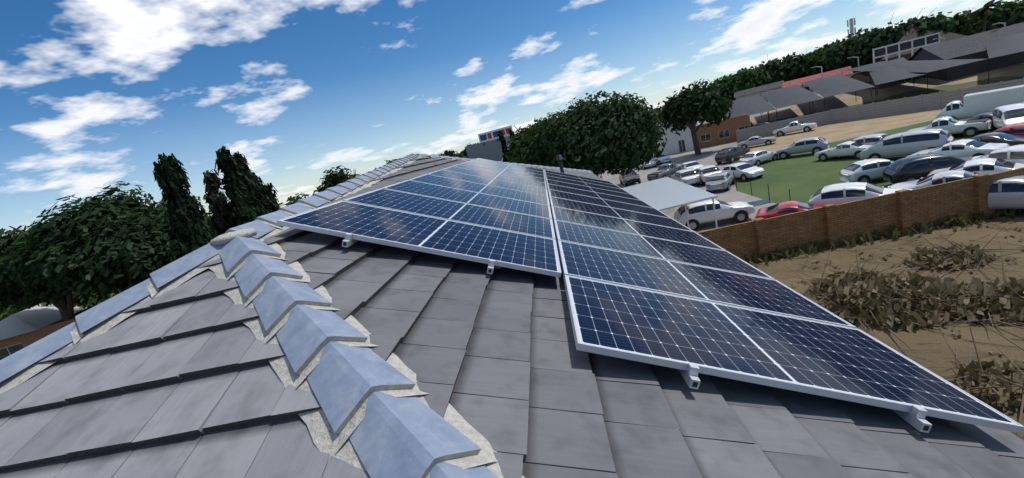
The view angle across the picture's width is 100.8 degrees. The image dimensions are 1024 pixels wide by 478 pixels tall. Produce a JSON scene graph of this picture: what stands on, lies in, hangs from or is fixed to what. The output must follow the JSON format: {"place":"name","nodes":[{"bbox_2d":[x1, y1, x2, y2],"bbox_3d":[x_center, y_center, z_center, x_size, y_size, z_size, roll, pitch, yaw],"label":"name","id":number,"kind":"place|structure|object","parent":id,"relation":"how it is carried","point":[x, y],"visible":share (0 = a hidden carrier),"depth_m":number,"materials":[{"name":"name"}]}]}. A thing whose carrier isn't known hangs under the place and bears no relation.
{"place":"outdoors","nodes":[
{"label":"outdoors","id":0,"kind":"place"},
{"bbox_2d":[0,259,370,477],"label":"roof tiles","id":1,"kind":"object","parent":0,"point":[182,380],"visible":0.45,"depth_m":1.82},
{"bbox_2d":[0,0,1021,235],"label":"sky","id":2,"kind":"structure","parent":0,"point":[92,92],"materials":[{"name":"blue"}]},
{"bbox_2d":[263,157,1023,477],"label":"roof tiles","id":3,"kind":"object","parent":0,"point":[510,373],"visible":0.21,"depth_m":1.92,"materials":[{"name":"grey tile"}]},
{"bbox_2d":[556,154,563,172],"bbox_3d":[1.664,-2.473,14.341,0.260,0.770,0.260,-12,12,6],"label":"roof vent pipe","id":4,"kind":"object","parent":3,"relation":"on","point":[559,158],"visible":0.83,"depth_m":14.28,"materials":[{"name":"grey metal"}]},
{"bbox_2d":[598,79,958,231],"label":"parking lot paving","id":5,"kind":"structure","parent":0,"point":[706,157],"depth_m":58.87,"materials":[{"name":"grey asphalt"}]},
{"bbox_2d":[504,111,559,163],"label":"willow tree","id":6,"kind":"object","parent":5,"relation":"on","point":[513,155],"visible":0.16,"depth_m":48.74,"materials":[{"name":"green plant"}]},
{"bbox_2d":[515,90,666,177],"bbox_3d":[8.220,-9.215,44.319,16.244,11.416,15.627,-12,12,6],"label":"willow tree","id":7,"kind":"object","parent":5,"relation":"on","point":[596,136],"visible":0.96,"depth_m":38.55,"materials":[{"name":"green plant"}]},
{"bbox_2d":[619,170,640,186],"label":"car","id":8,"kind":"object","parent":5,"relation":"on","point":[632,177],"visible":0.91,"depth_m":51.36,"materials":[{"name":"paint"}]},
{"bbox_2d":[638,160,655,169],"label":"sedan car","id":9,"kind":"object","parent":5,"relation":"on","point":[651,163],"visible":0.47,"depth_m":62.78,"materials":[{"name":"paint"}]},
{"bbox_2d":[651,154,671,164],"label":"sedan car","id":10,"kind":"object","parent":5,"relation":"on","point":[662,158],"visible":0.68,"depth_m":63.98,"materials":[{"name":"paint"}]},
{"bbox_2d":[647,163,680,180],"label":"pickup car","id":11,"kind":"object","parent":5,"relation":"on","point":[666,170],"visible":0.73,"depth_m":49.06,"materials":[{"name":"paint"}]},
{"bbox_2d":[622,177,717,228],"bbox_3d":[10.814,-2.250,30.091,3.414,2.850,12.974,-12,12,6],"label":"carport","id":12,"kind":"object","parent":5,"relation":"on","point":[664,193],"visible":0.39,"depth_m":27.74,"materials":[{"name":"white metal"}]},
{"bbox_2d":[671,168,699,184],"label":"car","id":13,"kind":"object","parent":5,"relation":"on","point":[689,176],"visible":0.77,"depth_m":41.45,"materials":[{"name":"paint"}]},
{"bbox_2d":[680,160,702,169],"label":"sedan car","id":14,"kind":"object","parent":5,"relation":"on","point":[692,164],"visible":0.38,"depth_m":48.41,"materials":[{"name":"paint"}]},
{"bbox_2d":[656,78,733,154],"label":"tree","id":15,"kind":"object","parent":5,"relation":"on","point":[689,107],"visible":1,"depth_m":61.52,"materials":[{"name":"green plant"}]},
{"bbox_2d":[695,164,721,185],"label":"car","id":16,"kind":"object","parent":5,"relation":"on","point":[705,171],"visible":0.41,"depth_m":40.59,"materials":[{"name":"paint"}]},
{"bbox_2d":[674,199,754,230],"bbox_3d":[13.140,-1.783,27.788,4.600,1.721,2.060,-11,12,14],"label":"suv","id":17,"kind":"object","parent":5,"relation":"on","point":[699,213],"visible":0.92,"depth_m":27.05,"materials":[{"name":"paint"}]},
{"bbox_2d":[705,172,734,191],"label":"hatchback car","id":18,"kind":"object","parent":5,"relation":"on","point":[719,181],"visible":0.94,"depth_m":36.51,"materials":[{"name":"paint"}]},
{"bbox_2d":[714,147,749,163],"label":"suv","id":19,"kind":"object","parent":5,"relation":"on","point":[723,155],"visible":0.91,"depth_m":50.33,"materials":[{"name":"paint"}]},
{"bbox_2d":[721,162,763,180],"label":"hatchback car","id":20,"kind":"object","parent":5,"relation":"on","point":[743,171],"visible":0.81,"depth_m":38.69,"materials":[{"name":"paint"}]},
{"bbox_2d":[737,136,775,148],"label":"pickup truck","id":21,"kind":"object","parent":5,"relation":"on","point":[753,141],"visible":0.99,"depth_m":57.84,"materials":[{"name":"paint"}]},
{"bbox_2d":[739,150,777,165],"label":"hatchback car","id":22,"kind":"object","parent":5,"relation":"on","point":[757,157],"visible":0.86,"depth_m":44.23,"materials":[{"name":"paint"}]},
{"bbox_2d":[728,157,790,200],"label":"fence posts","id":23,"kind":"object","parent":5,"relation":"on","point":[750,183],"visible":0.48,"depth_m":32.58,"materials":[{"name":"grey metal"}]},
{"bbox_2d":[748,199,773,205],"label":"puddle","id":24,"kind":"object","parent":5,"relation":"on","point":[759,202],"visible":0.64,"depth_m":30.17,"materials":[{"name":"liquid"}]},
{"bbox_2d":[755,201,821,218],"bbox_3d":[16.354,-1.496,23.986,4.400,1.261,2.120,-5,15,36],"label":"sports car","id":25,"kind":"object","parent":5,"relation":"on","point":[783,208],"visible":0.38,"depth_m":23.92,"materials":[{"name":"paint"}]},
{"bbox_2d":[775,137,829,158],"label":"suv","id":26,"kind":"object","parent":5,"relation":"on","point":[813,145],"visible":0.9,"depth_m":42.97,"materials":[{"name":"paint"}]},
{"bbox_2d":[814,141,871,160],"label":"sedan car","id":27,"kind":"object","parent":5,"relation":"on","point":[851,148],"visible":0.75,"depth_m":37.04,"materials":[{"name":"paint"}]},
{"bbox_2d":[807,181,912,204],"bbox_3d":[18.998,-2.211,23.172,4.600,1.721,2.060,-2,17,44],"label":"car","id":28,"kind":"object","parent":5,"relation":"on","point":[839,193],"visible":0.39,"depth_m":22.93,"materials":[{"name":"paint"}]},
{"bbox_2d":[833,133,889,158],"bbox_3d":[30.729,-8.193,37.238,2.060,1.721,4.600,-20,14,-28],"label":"car","id":29,"kind":"object","parent":5,"relation":"on","point":[870,139],"visible":0.14,"depth_m":36.11,"materials":[{"name":"paint"}]},
{"bbox_2d":[839,158,894,182],"bbox_3d":[24.701,-4.678,28.504,4.000,1.511,1.940,-10,13,17],"label":"hatchback car","id":30,"kind":"object","parent":5,"relation":"on","point":[866,171],"visible":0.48,"depth_m":28.09,"materials":[{"name":"paint"}]},
{"bbox_2d":[860,129,953,159],"bbox_3d":[30.241,-7.205,32.643,2.120,1.991,5.150,-22,15,-35],"label":"van","id":31,"kind":"object","parent":5,"relation":"on","point":[906,143],"visible":0.74,"depth_m":31.88,"materials":[{"name":"paint"}]},
{"bbox_2d":[887,169,979,188],"bbox_3d":[22.596,-2.761,22.218,2.000,1.481,4.600,-23,15,-37],"label":"sedan car","id":32,"kind":"object","parent":5,"relation":"on","point":[947,175],"visible":0.25,"depth_m":21.92,"materials":[{"name":"paint"}]},
{"bbox_2d":[905,116,991,136],"bbox_3d":[36.648,-9.420,35.945,2.050,1.821,5.250,-22,14,-32],"label":"pickup car","id":33,"kind":"object","parent":5,"relation":"on","point":[970,128],"visible":0.59,"depth_m":34.70,"materials":[{"name":"paint"}]},
{"bbox_2d":[952,112,992,135],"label":"sedan car","id":34,"kind":"object","parent":5,"relation":"on","point":[989,115],"visible":0.17,"depth_m":34.73,"materials":[{"name":"paint"}]},
{"bbox_2d":[928,157,1023,175],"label":"sedan car","id":35,"kind":"object","parent":5,"relation":"on","point":[985,165],"visible":0.28,"depth_m":22.14,"materials":[{"name":"paint"}]},
{"bbox_2d":[971,144,1023,162],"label":"car","id":36,"kind":"object","parent":5,"relation":"on","point":[1014,153],"visible":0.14,"depth_m":22.53,"materials":[{"name":"paint"}]},
{"bbox_2d":[988,175,1023,208],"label":"van","id":37,"kind":"object","parent":5,"relation":"on","point":[1006,193],"visible":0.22,"depth_m":18.18,"materials":[{"name":"paint"}]},
{"bbox_2d":[990,103,1023,130],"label":"van","id":38,"kind":"object","parent":5,"relation":"on","point":[1007,115],"visible":0.61,"depth_m":31.86,"materials":[{"name":"paint"}]},
{"bbox_2d":[993,123,1023,135],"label":"hatchback car","id":39,"kind":"object","parent":5,"relation":"on","point":[1015,129],"visible":0.18,"depth_m":28.03,"materials":[{"name":"paint"}]},
{"bbox_2d":[653,63,1023,162],"bbox_3d":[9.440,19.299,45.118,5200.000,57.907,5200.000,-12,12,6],"label":"ground","id":40,"kind":"structure","parent":0,"point":[918,92],"depth_m":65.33,"materials":[{"name":"beige sand"}]},
{"bbox_2d":[0,225,80,321],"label":"tree","id":41,"kind":"object","parent":40,"relation":"on","point":[9,296],"visible":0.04,"depth_m":31.84,"materials":[{"name":"green plant"}]},
{"bbox_2d":[0,303,85,359],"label":"neighbour brick house","id":42,"kind":"structure","parent":40,"relation":"on","point":[20,330],"depth_m":33.30,"materials":[{"name":"brown brick"}]},
{"bbox_2d":[0,289,120,320],"bbox_3d":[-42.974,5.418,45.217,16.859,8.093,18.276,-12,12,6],"label":"boundary wall","id":43,"kind":"structure","parent":40,"relation":"on","point":[91,302],"depth_m":38.34,"materials":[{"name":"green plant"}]},
{"bbox_2d":[0,181,187,304],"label":"tree","id":44,"kind":"object","parent":40,"relation":"on","point":[68,249],"visible":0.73,"depth_m":29.66,"materials":[{"name":"green plant"}]},
{"bbox_2d":[92,213,182,293],"bbox_3d":[-27.964,2.804,33.769,7.456,10.020,7.361,-12,12,6],"label":"dark tree","id":45,"kind":"object","parent":40,"relation":"on","point":[146,224],"visible":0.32,"depth_m":31.50,"materials":[{"name":"green plant"}]},
{"bbox_2d":[153,153,215,257],"bbox_3d":[-22.638,0.419,30.470,3.497,13.365,3.526,-12,12,6],"label":"cypress tree","id":46,"kind":"object","parent":40,"relation":"on","point":[186,218],"visible":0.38,"depth_m":29.53,"materials":[{"name":"green plant"}]},
{"bbox_2d":[156,195,216,234],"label":"tree","id":47,"kind":"object","parent":40,"relation":"on","point":[163,204],"visible":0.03,"depth_m":42.88,"materials":[{"name":"green plant"}]},
{"bbox_2d":[173,224,217,259],"bbox_3d":[-25.549,2.758,35.940,7.464,7.997,7.068,-12,12,6],"label":"dark tree","id":48,"kind":"object","parent":40,"relation":"on","point":[216,235],"depth_m":33.06,"materials":[{"name":"green plant"}]},
{"bbox_2d":[203,169,234,235],"bbox_3d":[-23.053,0.322,35.031,3.662,12.286,3.226,-12,12,6],"label":"cypress tree","id":49,"kind":"object","parent":40,"relation":"on","point":[219,221],"visible":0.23,"depth_m":33.98,"materials":[{"name":"green plant"}]},
{"bbox_2d":[214,146,265,226],"bbox_3d":[-20.858,-0.799,34.310,3.862,13.636,3.913,-12,12,6],"label":"cypress tree","id":50,"kind":"object","parent":40,"relation":"on","point":[243,204],"visible":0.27,"depth_m":32.91,"materials":[{"name":"green plant"}]},
{"bbox_2d":[232,151,273,215],"bbox_3d":[-20.593,-0.829,35.329,3.356,13.075,3.239,-24,16,-39],"label":"cypress tree","id":51,"kind":"object","parent":40,"relation":"on","point":[257,185],"visible":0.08,"depth_m":34.46,"materials":[{"name":"green plant"}]},
{"bbox_2d":[264,183,278,211],"bbox_3d":[-19.969,0.182,37.162,3.267,10.337,3.442,-12,12,6],"label":"cypress tree","id":52,"kind":"object","parent":40,"relation":"on","point":[272,201],"visible":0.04,"depth_m":35.98,"materials":[{"name":"green plant"}]},
{"bbox_2d":[278,192,309,207],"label":"tree","id":53,"kind":"object","parent":40,"relation":"on","point":[294,199],"visible":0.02,"depth_m":48.28,"materials":[{"name":"green plant"}]},
{"bbox_2d":[310,165,360,196],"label":"tree","id":54,"kind":"object","parent":40,"relation":"on","point":[334,178],"visible":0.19,"depth_m":44.97,"materials":[{"name":"green plant"}]},
{"bbox_2d":[431,150,467,157],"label":"tree","id":55,"kind":"object","parent":40,"relation":"on","point":[449,153],"visible":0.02,"depth_m":114.68,"materials":[{"name":"green plant"}]},
{"bbox_2d":[461,142,476,157],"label":"tree","id":56,"kind":"object","parent":40,"relation":"on","point":[463,151],"visible":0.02,"depth_m":133.80,"materials":[{"name":"green plant"}]},
{"bbox_2d":[465,134,518,160],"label":"supermarket","id":57,"kind":"structure","parent":40,"relation":"on","point":[491,150],"depth_m":125.82,"materials":[{"name":"grey paint"}]},
{"bbox_2d":[478,125,512,145],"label":"supermarket sign","id":58,"kind":"object","parent":57,"relation":"on","point":[487,136],"visible":0.8,"depth_m":123.16,"materials":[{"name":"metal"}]},
{"bbox_2d":[497,131,511,162],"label":"poplar tree","id":59,"kind":"object","parent":40,"relation":"on","point":[502,140],"visible":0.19,"depth_m":76.00,"materials":[{"name":"green plant"}]},
{"bbox_2d":[657,120,705,154],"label":"white workshop","id":60,"kind":"structure","parent":40,"relation":"on","point":[682,142],"depth_m":74.27,"materials":[{"name":"paint"}]},
{"bbox_2d":[695,114,750,148],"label":"brick office","id":61,"kind":"structure","parent":40,"relation":"on","point":[716,134],"depth_m":70.88,"materials":[{"name":"brown brick"}]},
{"bbox_2d":[710,82,740,100],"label":"ridge tree","id":62,"kind":"object","parent":40,"relation":"on","point":[727,91],"visible":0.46,"depth_m":116.39,"materials":[{"name":"green plant"}]},
{"bbox_2d":[709,67,777,90],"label":"ridge tree","id":63,"kind":"object","parent":40,"relation":"on","point":[753,79],"visible":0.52,"depth_m":118.94,"materials":[{"name":"green plant"}]},
{"bbox_2d":[734,80,783,99],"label":"roof","id":64,"kind":"structure","parent":40,"relation":"on","point":[758,90],"depth_m":108.75,"materials":[{"name":"beige paint"}]},
{"bbox_2d":[731,52,816,83],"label":"ridge tree","id":65,"kind":"object","parent":40,"relation":"on","point":[788,68],"visible":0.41,"depth_m":121.56,"materials":[{"name":"green plant"}]},
{"bbox_2d":[773,120,816,136],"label":"pickup car","id":66,"kind":"object","parent":40,"relation":"on","point":[793,126],"visible":1,"depth_m":61.51,"materials":[{"name":"paint"}]},
{"bbox_2d":[803,51,833,76],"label":"ridge tree","id":67,"kind":"object","parent":40,"relation":"on","point":[817,60],"visible":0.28,"depth_m":125.38,"materials":[{"name":"green plant"}]},
{"bbox_2d":[803,43,836,72],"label":"ridge tree","id":68,"kind":"object","parent":40,"relation":"on","point":[823,49],"visible":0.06,"depth_m":128.23,"materials":[{"name":"green plant"}]},
{"bbox_2d":[782,66,862,90],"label":"roof","id":69,"kind":"structure","parent":40,"relation":"on","point":[799,81],"depth_m":99.00,"materials":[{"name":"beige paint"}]},
{"bbox_2d":[815,27,886,52],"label":"ridge tree","id":70,"kind":"object","parent":40,"relation":"on","point":[837,40],"depth_m":135.30,"materials":[{"name":"green plant"}]},
{"bbox_2d":[847,18,855,36],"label":"cell tower","id":71,"kind":"structure","parent":40,"relation":"on","point":[852,28],"depth_m":123.56,"materials":[{"name":"grey metal"}]},
{"bbox_2d":[694,167,1023,261],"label":"boundary wall","id":72,"kind":"structure","parent":40,"relation":"on","point":[830,223],"depth_m":19.45,"materials":[{"name":"brown brick"}]},
{"bbox_2d":[726,33,1023,122],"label":"shade net carports","id":73,"kind":"object","parent":40,"relation":"on","point":[881,72],"visible":0.76,"depth_m":69.13,"materials":[{"name":"fabric"}]},
{"bbox_2d":[736,77,1023,142],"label":"precast fence","id":74,"kind":"object","parent":40,"relation":"on","point":[931,101],"visible":0.73,"depth_m":57.42,"materials":[{"name":"concrete"}]},
{"bbox_2d":[850,71,922,89],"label":"roof","id":75,"kind":"structure","parent":40,"relation":"on","point":[864,76],"depth_m":78.02,"materials":[{"name":"brown brick"}]},
{"bbox_2d":[826,7,962,72],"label":"ridge tree","id":76,"kind":"object","parent":40,"relation":"on","point":[860,45],"visible":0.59,"depth_m":101.26,"materials":[{"name":"green plant"}]},
{"bbox_2d":[872,32,939,62],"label":"billboard frame","id":77,"kind":"object","parent":40,"relation":"on","point":[903,46],"visible":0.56,"depth_m":85.72,"materials":[{"name":"metal"}]},
{"bbox_2d":[811,22,1005,77],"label":"street lights","id":78,"kind":"object","parent":40,"relation":"on","point":[933,39],"visible":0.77,"depth_m":84.17},
{"bbox_2d":[876,24,965,61],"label":"roof","id":79,"kind":"structure","parent":40,"relation":"on","point":[947,36],"depth_m":95.06,"materials":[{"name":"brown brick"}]},
{"bbox_2d":[948,10,972,21],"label":"ridge tree","id":80,"kind":"object","parent":40,"relation":"on","point":[956,17],"visible":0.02,"depth_m":102.16,"materials":[{"name":"green plant"}]},
{"bbox_2d":[908,22,1023,80],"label":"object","id":81,"kind":"structure","parent":40,"relation":"on","point":[973,46],"depth_m":67.17,"materials":[{"name":"paint"}]},
{"bbox_2d":[935,85,1023,119],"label":"truck","id":82,"kind":"object","parent":40,"relation":"on","point":[972,105],"visible":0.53,"depth_m":39.06,"materials":[{"name":"paint"}]},
{"bbox_2d":[963,0,1008,31],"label":"palm tree","id":83,"kind":"object","parent":40,"relation":"on","point":[984,12],"visible":0.99,"depth_m":78.34,"materials":[{"name":"green plant"}]},
{"bbox_2d":[952,0,1019,35],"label":"ridge tree","id":84,"kind":"object","parent":40,"relation":"on","point":[968,29],"visible":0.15,"depth_m":92.84,"materials":[{"name":"green plant"}]},
{"bbox_2d":[973,0,1023,33],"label":"ridge tree","id":85,"kind":"object","parent":40,"relation":"on","point":[1013,12],"visible":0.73,"depth_m":83.25,"materials":[{"name":"green plant"}]},
{"bbox_2d":[731,118,996,202],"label":"lot grass","id":86,"kind":"structure","parent":0,"point":[804,177],"depth_m":35.49,"materials":[{"name":"green plant"}]},
{"bbox_2d":[883,153,972,182],"bbox_3d":[25.420,-4.278,25.379,4.600,1.721,2.060,-8,13,26],"label":"car","id":87,"kind":"object","parent":86,"relation":"on","point":[912,168],"visible":0.6,"depth_m":25.13,"materials":[{"name":"paint"}]},
{"bbox_2d":[907,139,1009,157],"bbox_3d":[29.451,-5.766,28.205,2.000,1.481,4.600,-19,13,-22],"label":"sedan car","id":88,"kind":"object","parent":86,"relation":"on","point":[965,148],"visible":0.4,"depth_m":27.21,"materials":[{"name":"paint"}]},
{"bbox_2d":[940,132,1023,146],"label":"sedan car","id":89,"kind":"object","parent":86,"relation":"on","point":[1000,137],"visible":0.22,"depth_m":27.18,"materials":[{"name":"paint"}]},
{"bbox_2d":[749,211,1023,439],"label":"yard soil","id":90,"kind":"structure","parent":0,"point":[941,352],"depth_m":14.99,"materials":[{"name":"brown soil"}]},
{"bbox_2d":[744,208,1023,267],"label":"yard weeds","id":91,"kind":"object","parent":90,"relation":"on","point":[963,220],"visible":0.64,"depth_m":19.21,"materials":[{"name":"green plant"}]},
{"bbox_2d":[750,217,1023,440],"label":"yard brush and twigs","id":92,"kind":"object","parent":90,"relation":"on","point":[959,302],"visible":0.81,"depth_m":13.22,"materials":[{"name":"brown plant"}]},
{"bbox_3d":[-1.084,0.371,9.477,8.240,0.200,20.885,-12,12,6],"label":"house fascia","id":93,"kind":"object","parent":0,"visible":0},
{"bbox_3d":[-2.023,-0.687,9.302,9.510,2.321,20.855,-12,12,6],"label":"roof","id":94,"kind":"object","parent":93,"relation":"on","visible":0},
{"bbox_2d":[0,243,223,393],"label":"roof ridge cap","id":95,"kind":"object","parent":94,"relation":"on","point":[17,368],"visible":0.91,"depth_m":2.44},
{"bbox_2d":[210,153,418,244],"bbox_3d":[-2.328,-1.179,7.387,0.295,0.628,9.493,-14,12,-1],"label":"ridge apex mortar","id":96,"kind":"object","parent":94,"relation":"on","point":[225,238],"visible":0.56,"depth_m":2.85,"materials":[{"name":"white concrete"}]},
{"bbox_2d":[224,153,421,238],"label":"ridge caps","id":97,"kind":"object","parent":94,"relation":"on","point":[265,226],"visible":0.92,"depth_m":4.37,"materials":[{"name":"paint"}]},
{"bbox_2d":[209,236,524,477],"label":"roof ridge cap","id":98,"kind":"object","parent":94,"relation":"on","point":[375,416],"visible":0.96,"depth_m":1.60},
{"bbox_2d":[418,154,592,172],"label":"ridge caps","id":99,"kind":"object","parent":94,"relation":"attached to","point":[458,158],"visible":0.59,"depth_m":14.98,"materials":[{"name":"paint"}]},
{"bbox_2d":[342,233,931,432],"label":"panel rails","id":100,"kind":"object","parent":94,"relation":"on","point":[915,416],"visible":0.17,"depth_m":1.96,"materials":[{"name":"metal"}]},
{"bbox_2d":[277,158,1023,433],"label":"solar panels","id":101,"kind":"object","parent":100,"relation":"on","point":[644,282],"visible":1,"depth_m":3.18,"materials":[{"name":"blue glass"}]}
]}

